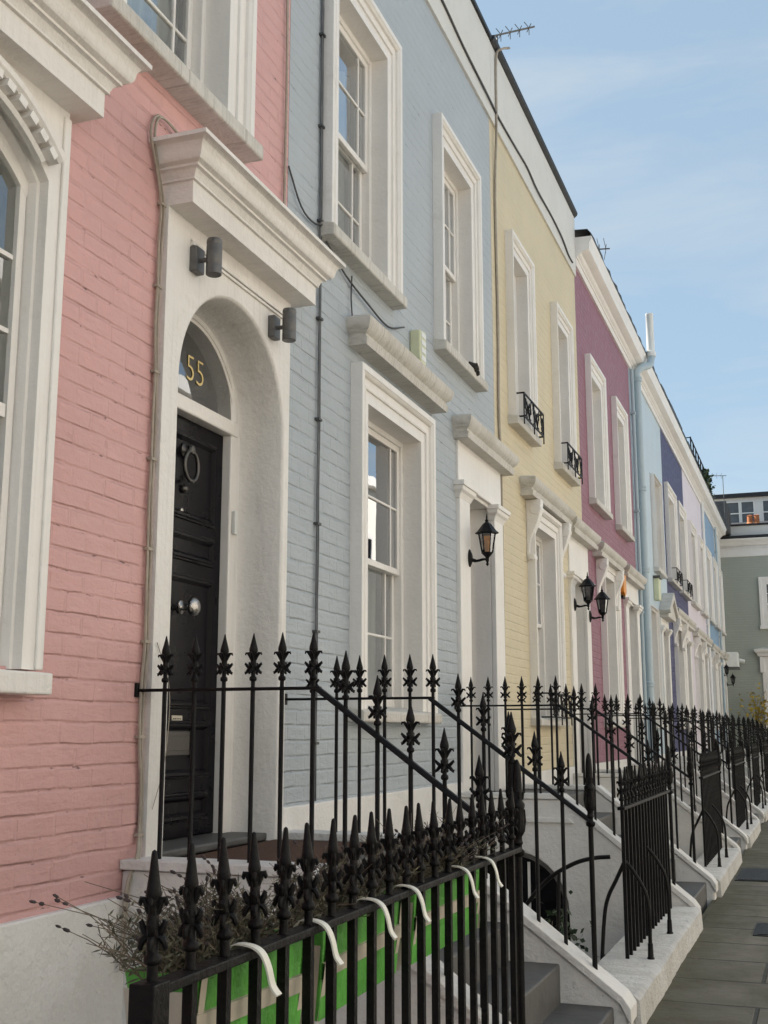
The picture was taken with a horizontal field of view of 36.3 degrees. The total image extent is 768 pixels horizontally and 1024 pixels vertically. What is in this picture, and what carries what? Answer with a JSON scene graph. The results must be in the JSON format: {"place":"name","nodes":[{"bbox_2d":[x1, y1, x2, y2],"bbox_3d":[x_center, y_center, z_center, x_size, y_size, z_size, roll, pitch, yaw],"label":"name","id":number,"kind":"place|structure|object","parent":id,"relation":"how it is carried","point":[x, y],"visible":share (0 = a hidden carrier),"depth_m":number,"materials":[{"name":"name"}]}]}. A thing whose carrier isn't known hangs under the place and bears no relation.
{"place":"outdoors","nodes":[
{"label":"outdoors","id":0,"kind":"place"},
{"bbox_2d":[475,0,767,494],"label":"sky","id":1,"kind":"structure","parent":0,"point":[651,116],"materials":[{"name":"blue"}]},
{"bbox_2d":[573,769,748,859],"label":"front steps","id":2,"kind":"structure","parent":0,"point":[737,837],"depth_m":12.88,"materials":[{"name":"white paint"}]},
{"bbox_2d":[576,694,723,833],"bbox_3d":[2.929,2.845,13.132,1.666,1.601,0.082,-4,-11,20],"label":"stair railing","id":3,"kind":"object","parent":2,"relation":"on","point":[665,717],"visible":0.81,"depth_m":13.14,"materials":[{"name":"black metal"}]},
{"bbox_2d":[594,697,732,823],"bbox_3d":[3.431,3.098,14.480,1.666,1.601,0.082,-4,-11,20],"label":"stair railing","id":4,"kind":"object","parent":2,"relation":"on","point":[728,755],"visible":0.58,"depth_m":14.44,"materials":[{"name":"black metal"}]},
{"bbox_2d":[631,761,764,824],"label":"front steps","id":5,"kind":"structure","parent":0,"point":[758,813],"depth_m":17.07,"materials":[{"name":"white paint"}]},
{"bbox_2d":[629,703,746,802],"bbox_3d":[4.435,3.604,17.174,1.666,1.601,0.082,-4,-11,20],"label":"stair railing","id":6,"kind":"object","parent":5,"relation":"on","point":[721,734],"visible":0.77,"depth_m":17.20,"materials":[{"name":"black metal"}]},
{"bbox_2d":[644,705,752,803],"bbox_3d":[4.951,3.865,18.559,1.666,1.601,0.082,-4,-11,20],"label":"stair railing","id":7,"kind":"object","parent":5,"relation":"on","point":[748,755],"visible":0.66,"depth_m":18.57,"materials":[{"name":"black metal"}]},
{"bbox_2d":[647,820,767,1023],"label":"pavement","id":8,"kind":"structure","parent":0,"point":[729,949],"depth_m":6.99,"materials":[{"name":"stone"}]},
{"bbox_2d":[735,868,767,881],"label":"inspection cover","id":9,"kind":"object","parent":8,"relation":"on","point":[754,874],"visible":1,"depth_m":11.28,"materials":[{"name":"metal"}]},
{"bbox_2d":[753,923,767,936],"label":"inspection cover","id":10,"kind":"object","parent":8,"relation":"on","point":[761,929],"visible":1,"depth_m":8.18,"materials":[{"name":"metal"}]},
{"bbox_2d":[672,756,767,801],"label":"front steps","id":11,"kind":"structure","parent":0,"point":[747,781],"depth_m":20.98,"materials":[{"name":"white paint"}]},
{"bbox_2d":[667,708,760,793],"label":"stair railing","id":12,"kind":"object","parent":11,"relation":"on","point":[723,722],"visible":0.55,"depth_m":21.21,"materials":[{"name":"black metal"}]},
{"bbox_2d":[674,710,763,789],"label":"stair railing","id":13,"kind":"object","parent":11,"relation":"on","point":[753,740],"visible":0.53,"depth_m":22.46,"materials":[{"name":"black metal"}]},
{"bbox_2d":[693,752,765,790],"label":"front steps","id":14,"kind":"structure","parent":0,"point":[746,771],"depth_m":24.94,"materials":[{"name":"white paint"}]},
{"bbox_2d":[691,712,767,777],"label":"stair railing","id":15,"kind":"object","parent":14,"relation":"on","point":[733,721],"visible":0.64,"depth_m":25.28,"materials":[{"name":"black metal"}]},
{"bbox_2d":[707,713,764,766],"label":"stair railing","id":16,"kind":"object","parent":14,"relation":"on","point":[757,736],"visible":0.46,"depth_m":26.42,"materials":[{"name":"black metal"}]},
{"label":"basement area floor","id":17,"kind":"structure","parent":0,"visible":0},
{"bbox_2d":[120,829,636,1023],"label":"front steps","id":18,"kind":"structure","parent":17,"relation":"on","point":[569,983],"depth_m":5.16,"materials":[{"name":"white paint"}]},
{"bbox_2d":[195,839,381,862],"bbox_3d":[-0.430,1.561,5.377,0.600,0.018,0.930,-4,-11,20],"label":"doormat","id":19,"kind":"object","parent":18,"relation":"on","point":[267,850],"visible":0.26,"depth_m":5.30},
{"bbox_2d":[134,632,525,1023],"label":"stair railing","id":20,"kind":"object","parent":18,"relation":"on","point":[345,685],"visible":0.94,"depth_m":4.63,"materials":[{"name":"black metal"}]},
{"bbox_2d":[285,654,597,969],"bbox_3d":[0.241,1.503,5.913,1.666,1.571,0.081,-4,-11,20],"label":"stair railing","id":21,"kind":"object","parent":18,"relation":"on","point":[589,789],"visible":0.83,"depth_m":5.89,"materials":[{"name":"black metal"}]},
{"bbox_2d":[501,712,521,1023],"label":"railing newel","id":22,"kind":"object","parent":18,"relation":"on","point":[511,736],"visible":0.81,"depth_m":4.35,"materials":[{"name":"black metal"}]},
{"bbox_2d":[283,0,518,832],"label":"brick house","id":23,"kind":"structure","parent":17,"relation":"on","point":[418,458],"depth_m":8.46,"materials":[{"name":"grey paint"}]},
{"bbox_2d":[288,166,322,225],"bbox_3d":[-0.456,-1.863,7.015,0.018,0.214,0.536,-4,-11,21],"label":"wall cable","id":24,"kind":"object","parent":23,"relation":"attached to","point":[312,221],"depth_m":6.88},
{"bbox_2d":[312,0,325,800],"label":"wall cable","id":25,"kind":"object","parent":23,"relation":"attached to","point":[319,318],"depth_m":6.99,"materials":[{"name":"plastic"}]},
{"bbox_2d":[318,0,406,309],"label":"window","id":26,"kind":"structure","parent":23,"relation":"in","point":[362,215],"depth_m":8.33,"materials":[{"name":"white paint"}]},
{"bbox_2d":[325,241,404,328],"bbox_3d":[-0.106,-1.464,7.900,0.025,0.196,1.444,-4,-11,20],"label":"wall cable","id":27,"kind":"object","parent":23,"relation":"attached to","point":[363,298],"depth_m":7.80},
{"bbox_2d":[348,361,441,723],"bbox_3d":[0.009,0.296,8.095,0.311,2.290,1.600,-4,-11,20],"label":"window","id":28,"kind":"structure","parent":23,"relation":"in","point":[393,603],"depth_m":8.43,"materials":[{"name":"white paint"}]},
{"bbox_2d":[410,330,425,364],"bbox_3d":[0.259,-1.211,8.805,0.090,0.323,0.150,-4,-11,20],"label":"burglar alarm","id":29,"kind":"object","parent":23,"relation":"attached to","point":[418,344],"visible":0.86,"depth_m":8.75,"materials":[{"name":"beige plastic"}]},
{"bbox_2d":[432,112,487,392],"bbox_3d":[0.579,-2.189,10.116,0.291,2.060,1.280,-4,-11,20],"label":"window","id":30,"kind":"structure","parent":23,"relation":"in","point":[458,339],"depth_m":10.40,"materials":[{"name":"white paint"}]},
{"bbox_2d":[468,514,498,566],"bbox_3d":[0.831,0.235,9.788,0.257,0.445,0.188,-4,-11,20],"label":"wall lantern","id":31,"kind":"object","parent":23,"relation":"attached to","point":[486,532],"depth_m":9.74,"materials":[{"name":"black metal"}]},
{"bbox_2d":[489,35,600,783],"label":"brick house","id":32,"kind":"structure","parent":17,"relation":"on","point":[551,538],"depth_m":12.91,"materials":[{"name":"yellow paint"}]},
{"bbox_2d":[494,47,509,665],"bbox_3d":[1.194,-1.562,11.368,0.279,6.610,0.055,8,-13,-36],"label":"wall cable","id":33,"kind":"object","parent":32,"relation":"attached to","point":[496,274],"depth_m":11.44,"materials":[{"name":"plastic"}]},
{"bbox_2d":[441,0,572,262],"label":"wall cable","id":34,"kind":"object","parent":32,"relation":"attached to","point":[474,68],"depth_m":11.88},
{"bbox_2d":[495,22,534,41],"bbox_3d":[1.476,-5.127,13.507,0.573,1.208,0.170,2,-11,-9],"label":"tv aerial","id":35,"kind":"object","parent":32,"relation":"attached to","point":[518,30],"visible":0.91,"depth_m":13.59,"materials":[{"name":"grey metal"}]},
{"bbox_2d":[505,229,541,446],"bbox_3d":[1.371,-1.784,12.242,0.291,2.050,1.050,-4,-11,20],"label":"window","id":36,"kind":"structure","parent":32,"relation":"in","point":[519,267],"depth_m":12.46,"materials":[{"name":"white paint"}]},
{"bbox_2d":[516,392,544,443],"bbox_3d":[1.494,-0.952,12.008,0.112,0.328,0.900,-4,-11,20],"label":"window guard","id":37,"kind":"object","parent":32,"relation":"attached to","point":[528,414],"visible":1,"depth_m":11.96,"materials":[{"name":"black metal"}]},
{"bbox_2d":[528,509,569,726],"bbox_3d":[1.671,1.139,12.556,0.311,2.280,1.470,-4,-11,20],"label":"window","id":38,"kind":"structure","parent":32,"relation":"in","point":[545,575],"depth_m":12.98,"materials":[{"name":"white paint"}]},
{"bbox_2d":[542,692,572,725],"bbox_3d":[1.836,2.090,12.387,0.112,0.328,1.050,-4,-11,20],"label":"window guard","id":39,"kind":"object","parent":32,"relation":"attached to","point":[564,706],"visible":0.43,"depth_m":12.36,"materials":[{"name":"black metal"}]},
{"bbox_2d":[550,302,580,486],"bbox_3d":[2.126,-1.406,14.252,0.280,2.050,1.050,-4,-11,20],"label":"window","id":40,"kind":"structure","parent":32,"relation":"in","point":[562,340],"depth_m":14.45,"materials":[{"name":"white paint"}]},
{"bbox_2d":[561,442,582,483],"bbox_3d":[2.241,-0.575,14.015,0.112,0.328,0.890,-4,-11,20],"label":"window guard","id":41,"kind":"object","parent":32,"relation":"attached to","point":[570,459],"visible":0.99,"depth_m":13.97,"materials":[{"name":"black metal"}]},
{"bbox_2d":[574,572,595,610],"bbox_3d":[2.406,0.948,14.009,0.272,0.465,0.197,-4,-11,20],"label":"wall lantern","id":42,"kind":"object","parent":32,"relation":"attached to","point":[587,585],"depth_m":13.96,"materials":[{"name":"black metal"}]},
{"bbox_2d":[589,586,609,621],"bbox_3d":[2.750,1.171,14.922,0.272,0.465,0.197,-4,-11,20],"label":"wall lantern","id":43,"kind":"object","parent":32,"relation":"attached to","point":[602,598],"depth_m":14.88,"materials":[{"name":"black metal"}]},
{"bbox_2d":[525,855,610,931],"bbox_3d":[0.678,2.714,6.064,1.050,1.846,0.022,-4,-11,20],"label":"basement handrail","id":44,"kind":"object","parent":17,"relation":"on","point":[558,872],"visible":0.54,"depth_m":6.11,"materials":[{"name":"black metal"}]},
{"bbox_2d":[532,890,604,956],"bbox_3d":[1.049,3.233,7.337,1.000,1.589,1.825,-4,-11,20],"label":"shrub","id":45,"kind":"object","parent":17,"relation":"on","point":[571,931],"visible":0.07,"depth_m":7.59,"materials":[{"name":"green plant"}]},
{"bbox_2d":[457,784,717,961],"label":"front steps","id":46,"kind":"structure","parent":17,"relation":"on","point":[696,884],"depth_m":8.72,"materials":[{"name":"white paint"}]},
{"bbox_2d":[488,853,570,940],"bbox_3d":[0.995,3.352,8.795,0.920,1.640,0.040,-4,-11,20],"label":"arched basement door","id":47,"kind":"structure","parent":46,"relation":"attached to","point":[548,894],"depth_m":8.84,"materials":[{"name":"grey metal"}]},
{"bbox_2d":[488,857,570,940],"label":"door leaf","id":48,"kind":"structure","parent":47,"relation":"in","point":[548,894],"depth_m":8.83,"materials":[{"name":"wood"}]},
{"bbox_2d":[454,675,675,885],"bbox_3d":[1.348,2.046,8.887,1.666,1.601,0.081,-4,-11,20],"label":"stair railing","id":49,"kind":"object","parent":46,"relation":"on","point":[555,694],"visible":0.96,"depth_m":8.92,"materials":[{"name":"black metal"}]},
{"bbox_2d":[507,683,695,862],"bbox_3d":[1.874,2.312,10.299,1.666,1.601,0.081,-4,-11,20],"label":"stair railing","id":50,"kind":"object","parent":46,"relation":"on","point":[690,771],"visible":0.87,"depth_m":10.29,"materials":[{"name":"black metal"}]},
{"bbox_2d":[574,229,646,768],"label":"brick house","id":51,"kind":"structure","parent":17,"relation":"on","point":[608,342],"depth_m":16.91,"materials":[{"name":"paint"}]},
{"bbox_2d":[577,353,612,519],"bbox_3d":[2.858,-1.018,16.453,0.441,2.100,1.310,-4,-11,20],"label":"window","id":52,"kind":"structure","parent":51,"relation":"in","point":[595,381],"depth_m":16.69,"materials":[{"name":"white paint"}]},
{"bbox_2d":[601,566,625,727],"bbox_3d":[3.134,1.850,16.472,0.300,2.330,1.370,-4,-11,20],"label":"window","id":53,"kind":"structure","parent":51,"relation":"in","point":[611,627],"depth_m":16.80,"materials":[{"name":"white paint"}]},
{"bbox_2d":[611,396,634,541],"bbox_3d":[3.675,-0.649,18.414,0.280,2.100,1.240,-4,-11,20],"label":"window","id":54,"kind":"structure","parent":51,"relation":"in","point":[620,432],"depth_m":18.63,"materials":[{"name":"white paint"}]},
{"bbox_2d":[598,906,702,1023],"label":"wall","id":55,"kind":"structure","parent":17,"relation":"on","point":[642,978],"depth_m":6.47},
{"bbox_2d":[600,760,672,959],"bbox_3d":[1.680,2.173,7.455,0.303,1.125,2.130,-4,-11,20],"label":"area railing","id":56,"kind":"object","parent":55,"relation":"on","point":[644,869],"visible":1,"depth_m":7.14,"materials":[{"name":"black metal"}]},
{"bbox_2d":[628,342,678,760],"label":"stucco house","id":57,"kind":"structure","parent":17,"relation":"on","point":[656,407],"depth_m":21.97,"materials":[{"name":"blue paint"}]},
{"bbox_2d":[630,369,648,760],"bbox_3d":[4.252,1.209,19.448,0.090,7.450,0.100,-4,-11,20],"label":"drain pipe","id":58,"kind":"object","parent":57,"relation":"attached to","point":[633,414],"visible":0.58,"depth_m":19.59,"materials":[{"name":"metal"}]},
{"bbox_2d":[633,313,655,757],"bbox_3d":[4.548,0.692,19.878,0.599,8.625,0.189,8,-13,-36],"label":"soil pipe","id":59,"kind":"object","parent":57,"relation":"attached to","point":[637,371],"visible":0.83,"depth_m":19.84,"materials":[{"name":"blue paint"}]},
{"bbox_2d":[650,605,663,728],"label":"window","id":60,"kind":"structure","parent":57,"relation":"in","point":[655,616],"depth_m":21.19,"materials":[{"name":"white paint"}]},
{"bbox_2d":[653,575,662,600],"bbox_3d":[5.055,1.411,21.582,0.130,0.440,0.400,-4,-11,20],"label":"burglar alarm","id":61,"kind":"object","parent":57,"relation":"attached to","point":[657,579],"visible":1,"depth_m":21.46,"materials":[{"name":"beige plastic"}]},
{"bbox_2d":[650,473,667,578],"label":"window","id":62,"kind":"structure","parent":57,"relation":"in","point":[655,486],"depth_m":22.77,"materials":[{"name":"white paint"}]},
{"bbox_2d":[660,399,696,755],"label":"brick house","id":63,"kind":"structure","parent":17,"relation":"on","point":[676,449],"depth_m":25.31,"materials":[{"name":"blue paint"}]},
{"bbox_2d":[663,481,681,590],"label":"window","id":64,"kind":"structure","parent":63,"relation":"in","point":[670,498],"depth_m":25.12,"materials":[{"name":"white paint"}]},
{"bbox_2d":[674,622,691,728],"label":"window","id":65,"kind":"structure","parent":63,"relation":"in","point":[681,666],"depth_m":25.23,"materials":[{"name":"white paint"}]},
{"bbox_2d":[677,500,691,600],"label":"window","id":66,"kind":"structure","parent":63,"relation":"in","point":[682,514],"depth_m":27.13,"materials":[{"name":"white paint"}]},
{"bbox_2d":[682,451,712,751],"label":"stucco house","id":67,"kind":"structure","parent":17,"relation":"on","point":[695,487],"depth_m":29.42,"materials":[{"name":"white paint"}]},
{"bbox_2d":[687,520,701,610],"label":"window","id":68,"kind":"structure","parent":67,"relation":"in","point":[692,532],"depth_m":29.32,"materials":[{"name":"white paint"}]},
{"bbox_2d":[695,636,706,729],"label":"window","id":69,"kind":"structure","parent":67,"relation":"in","point":[701,694],"depth_m":29.24,"materials":[{"name":"white paint"}]},
{"bbox_2d":[697,535,709,618],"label":"window","id":70,"kind":"structure","parent":67,"relation":"in","point":[701,545],"depth_m":31.34,"materials":[{"name":"white paint"}]},
{"bbox_2d":[700,490,724,749],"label":"brick house","id":71,"kind":"structure","parent":17,"relation":"on","point":[712,515],"depth_m":33.67,"materials":[{"name":"white paint"}]},
{"bbox_2d":[699,464,715,497],"bbox_3d":[9.008,-0.790,33.450,0.876,0.986,3.001,-4,-11,20],"label":"roof plant","id":72,"kind":"object","parent":71,"relation":"on","point":[706,475],"visible":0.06,"depth_m":33.19,"materials":[{"name":"green plant"}]},
{"bbox_2d":[701,502,714,720],"bbox_3d":[8.766,3.437,31.575,0.090,7.550,0.100,-4,-11,20],"label":"drain pipe","id":73,"kind":"object","parent":71,"relation":"attached to","point":[708,625],"visible":0.65,"depth_m":31.61,"materials":[{"name":"white plastic"}]},
{"bbox_2d":[706,545,715,625],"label":"window","id":74,"kind":"structure","parent":71,"relation":"in","point":[708,554],"depth_m":33.47,"materials":[{"name":"white paint"}]},
{"bbox_2d":[706,556,721,631],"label":"window","id":75,"kind":"structure","parent":71,"relation":"in","point":[714,564],"depth_m":35.37,"materials":[{"name":"white paint"}]},
{"bbox_2d":[712,657,720,729],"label":"window","id":76,"kind":"structure","parent":71,"relation":"in","point":[715,677],"depth_m":33.16,"materials":[{"name":"white paint"}]},
{"bbox_2d":[696,848,741,896],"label":"wall","id":77,"kind":"structure","parent":17,"relation":"on","point":[725,873],"depth_m":11.05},
{"bbox_2d":[689,751,728,866],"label":"area railing","id":78,"kind":"object","parent":77,"relation":"on","point":[710,813],"visible":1,"depth_m":11.46,"materials":[{"name":"black metal"}]},
{"bbox_2d":[733,819,760,847],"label":"wall","id":79,"kind":"structure","parent":17,"relation":"on","point":[753,831],"depth_m":15.24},
{"bbox_2d":[726,746,752,828],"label":"area railing","id":80,"kind":"object","parent":79,"relation":"on","point":[740,792],"visible":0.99,"depth_m":15.58,"materials":[{"name":"black metal"}]},
{"bbox_2d":[753,802,767,821],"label":"wall","id":81,"kind":"structure","parent":17,"relation":"on","point":[764,809],"depth_m":18.80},
{"bbox_2d":[746,743,765,807],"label":"area railing","id":82,"kind":"object","parent":81,"relation":"on","point":[755,772],"visible":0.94,"depth_m":19.61,"materials":[{"name":"black metal"}]},
{"bbox_3d":[-0.829,1.964,0.408,0.357,1.271,7.665,-4,-11,20],"label":"low wall","id":83,"kind":"object","parent":17,"relation":"on","visible":0},
{"bbox_2d":[128,787,521,1023],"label":"area railing","id":84,"kind":"object","parent":83,"relation":"on","point":[149,998],"visible":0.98,"depth_m":2.80,"materials":[{"name":"black metal"}]},
{"bbox_2d":[123,918,343,1023],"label":"railing planter","id":85,"kind":"object","parent":84,"relation":"attached to","point":[207,1000],"visible":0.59,"depth_m":2.30,"materials":[{"name":"green fabric"}]},
{"bbox_2d":[29,855,316,984],"bbox_3d":[-0.430,0.821,2.343,0.417,0.251,0.796,-4,-11,20],"label":"lavender plant","id":86,"kind":"object","parent":85,"relation":"in","point":[173,957],"visible":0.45,"depth_m":2.24,"materials":[{"name":"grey plant"}]},
{"bbox_2d":[266,884,430,1022],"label":"railing planter","id":87,"kind":"object","parent":84,"relation":"attached to","point":[320,966],"visible":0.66,"depth_m":2.87,"materials":[{"name":"green fabric"}]},
{"bbox_2d":[263,840,421,931],"bbox_3d":[-0.130,0.959,2.997,0.323,0.210,0.721,-4,-11,20],"label":"lavender plant","id":88,"kind":"object","parent":87,"relation":"in","point":[321,908],"visible":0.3,"depth_m":2.91,"materials":[{"name":"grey plant"}]},
{"bbox_2d":[384,856,502,965],"bbox_3d":[0.186,1.217,3.624,0.244,0.252,0.732,-4,-11,20],"label":"railing planter","id":89,"kind":"object","parent":84,"relation":"attached to","point":[476,892],"visible":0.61,"depth_m":3.55,"materials":[{"name":"green fabric"}]},
{"bbox_2d":[358,806,508,887],"bbox_3d":[0.174,1.072,3.690,0.414,0.253,0.944,-4,-11,20],"label":"lavender plant","id":90,"kind":"object","parent":89,"relation":"in","point":[428,872],"visible":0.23,"depth_m":3.54,"materials":[{"name":"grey plant"}]},
{"label":"ground","id":91,"kind":"structure","parent":0,"visible":0},
{"bbox_2d":[0,0,345,1023],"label":"brick house","id":92,"kind":"structure","parent":91,"relation":"on","point":[90,90],"depth_m":4.97,"materials":[{"name":"brick"}]},
{"bbox_2d":[0,55,71,694],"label":"window","id":93,"kind":"structure","parent":92,"relation":"in","point":[35,131],"depth_m":4.36,"materials":[{"name":"white paint"}]},
{"bbox_2d":[119,114,177,969],"bbox_3d":[-0.981,0.011,5.159,0.062,3.725,0.465,-4,-11,20],"label":"wall cable","id":94,"kind":"object","parent":92,"relation":"attached to","point":[146,641],"depth_m":5.09,"materials":[{"name":"plastic"}]},
{"bbox_2d":[87,0,262,163],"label":"window","id":95,"kind":"structure","parent":92,"relation":"in","point":[214,80],"depth_m":6.09,"materials":[{"name":"white paint"}]},
{"bbox_2d":[163,414,222,840],"bbox_3d":[-1.002,0.546,5.840,0.152,2.105,0.840,-4,-11,20],"label":"door","id":96,"kind":"structure","parent":92,"relation":"in","point":[194,610],"depth_m":5.98,"materials":[{"name":"black wood"}]},
{"bbox_2d":[190,237,222,277],"bbox_3d":[-0.841,-1.208,5.567,0.143,0.178,0.088,-4,-11,20],"label":"wall spotlight","id":97,"kind":"object","parent":92,"relation":"attached to","point":[212,259],"depth_m":5.54,"materials":[{"name":"grey metal"}]},
{"bbox_2d":[268,307,295,342],"bbox_3d":[-0.547,-1.011,6.347,0.143,0.178,0.088,-4,-11,20],"label":"wall spotlight","id":98,"kind":"object","parent":92,"relation":"attached to","point":[287,327],"depth_m":6.32,"materials":[{"name":"grey metal"}]},
{"bbox_2d":[283,0,288,204],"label":"wall cable","id":99,"kind":"object","parent":92,"relation":"attached to","point":[286,102],"depth_m":6.80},
{"bbox_2d":[713,512,729,741],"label":"stucco house","id":100,"kind":"structure","parent":91,"relation":"on","point":[721,527],"depth_m":37.04,"materials":[{"name":"white paint"}]},
{"bbox_2d":[714,527,726,744],"bbox_3d":[10.244,4.183,35.543,0.090,7.550,0.100,-4,-11,20],"label":"drain pipe","id":101,"kind":"object","parent":100,"relation":"attached to","point":[720,633],"visible":0.62,"depth_m":35.55,"materials":[{"name":"blue paint"}]},
{"bbox_2d":[718,567,726,635],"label":"window","id":102,"kind":"structure","parent":100,"relation":"in","point":[720,572],"depth_m":37.16,"materials":[{"name":"white paint"}]},
{"bbox_2d":[725,652,740,669],"bbox_3d":[11.067,4.732,37.193,0.450,0.520,0.800,-4,-11,20],"label":"alarm box","id":103,"kind":"object","parent":100,"relation":"attached to","point":[732,662],"depth_m":36.86,"materials":[{"name":"white plastic"}]},
{"bbox_2d":[719,521,767,746],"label":"brick house","id":104,"kind":"structure","parent":91,"relation":"on","point":[744,555],"depth_m":39.26,"materials":[{"name":"green paint"}]},
{"bbox_2d":[715,501,730,535],"bbox_3d":[11.437,0.256,39.684,0.530,1.000,1.600,-4,-11,20],"label":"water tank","id":105,"kind":"object","parent":104,"relation":"on","point":[727,516],"visible":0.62,"depth_m":38.98,"materials":[{"name":"grey metal"}]},
{"bbox_2d":[712,491,767,522],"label":"attic storey","id":106,"kind":"object","parent":104,"relation":"on","point":[741,506],"visible":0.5,"depth_m":43.71,"materials":[{"name":"white paint"}]},
{"bbox_2d":[727,501,740,522],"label":"window","id":107,"kind":"structure","parent":106,"relation":"in","point":[734,507],"depth_m":43.84,"materials":[{"name":"white paint"}]},
{"bbox_2d":[740,500,754,521],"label":"window","id":108,"kind":"structure","parent":106,"relation":"in","point":[746,507],"depth_m":43.70,"materials":[{"name":"white paint"}]},
{"bbox_2d":[730,683,767,728],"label":"climbing plant","id":109,"kind":"object","parent":104,"relation":"attached to","point":[760,716],"visible":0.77,"depth_m":37.97,"materials":[{"name":"green plant"}]},
{"bbox_2d":[758,577,767,628],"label":"window","id":110,"kind":"structure","parent":104,"relation":"in","point":[762,581],"depth_m":39.09,"materials":[{"name":"white paint"}]},
{"bbox_3d":[7.703,6.269,23.312,0.357,1.271,2.710,-4,-11,20],"label":"low wall","id":111,"kind":"object","parent":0,"visible":0},
{"bbox_2d":[760,741,767,792],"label":"area railing","id":112,"kind":"object","parent":111,"relation":"on","point":[765,751],"visible":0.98,"depth_m":23.43,"materials":[{"name":"black metal"}]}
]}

